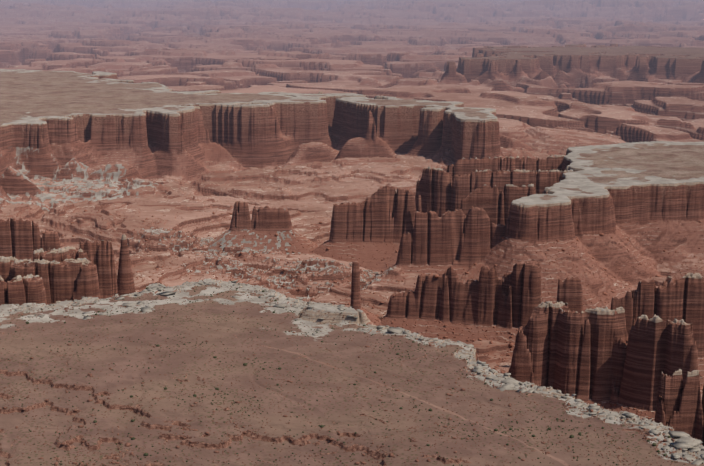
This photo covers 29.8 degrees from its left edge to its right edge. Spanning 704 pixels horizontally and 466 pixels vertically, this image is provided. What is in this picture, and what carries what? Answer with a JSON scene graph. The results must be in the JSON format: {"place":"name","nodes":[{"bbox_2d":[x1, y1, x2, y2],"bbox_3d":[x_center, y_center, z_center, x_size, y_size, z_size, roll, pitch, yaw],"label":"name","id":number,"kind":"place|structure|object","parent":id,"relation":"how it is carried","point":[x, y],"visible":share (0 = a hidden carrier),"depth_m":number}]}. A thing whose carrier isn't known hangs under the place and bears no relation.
{"place":"outdoors","nodes":[
{"label":"outdoors","id":0,"kind":"place"},
{"bbox_2d":[0,0,703,465],"bbox_3d":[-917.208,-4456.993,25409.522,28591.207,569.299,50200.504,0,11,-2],"label":"canyon ground","id":1,"kind":"structure","parent":0,"point":[448,142],"depth_m":2648.16},
{"bbox_2d":[0,280,701,465],"bbox_3d":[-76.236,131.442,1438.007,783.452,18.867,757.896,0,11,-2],"label":"bench stones","id":2,"kind":"object","parent":1,"relation":"on","point":[127,444],"visible":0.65,"depth_m":1242.65},
{"bbox_2d":[0,279,702,465],"bbox_3d":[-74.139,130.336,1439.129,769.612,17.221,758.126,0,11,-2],"label":"scrub bushes","id":3,"kind":"object","parent":1,"relation":"on","point":[321,426],"visible":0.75,"depth_m":1267.02},
{"bbox_2d":[0,280,703,465],"bbox_3d":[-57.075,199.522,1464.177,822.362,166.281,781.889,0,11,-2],"label":"rim rocks","id":4,"kind":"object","parent":1,"relation":"on","point":[686,443],"depth_m":1333.45},
{"bbox_2d":[0,201,703,418],"bbox_3d":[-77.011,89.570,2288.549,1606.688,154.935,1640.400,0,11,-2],"label":"talus boulders","id":5,"kind":"object","parent":1,"relation":"on","point":[511,344],"visible":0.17,"depth_m":2419.96},
{"bbox_2d":[26,281,690,436],"bbox_3d":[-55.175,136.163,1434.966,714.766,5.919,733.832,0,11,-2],"label":"rim blocks","id":6,"kind":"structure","parent":1,"relation":"on","point":[419,336],"depth_m":1385.45}
]}

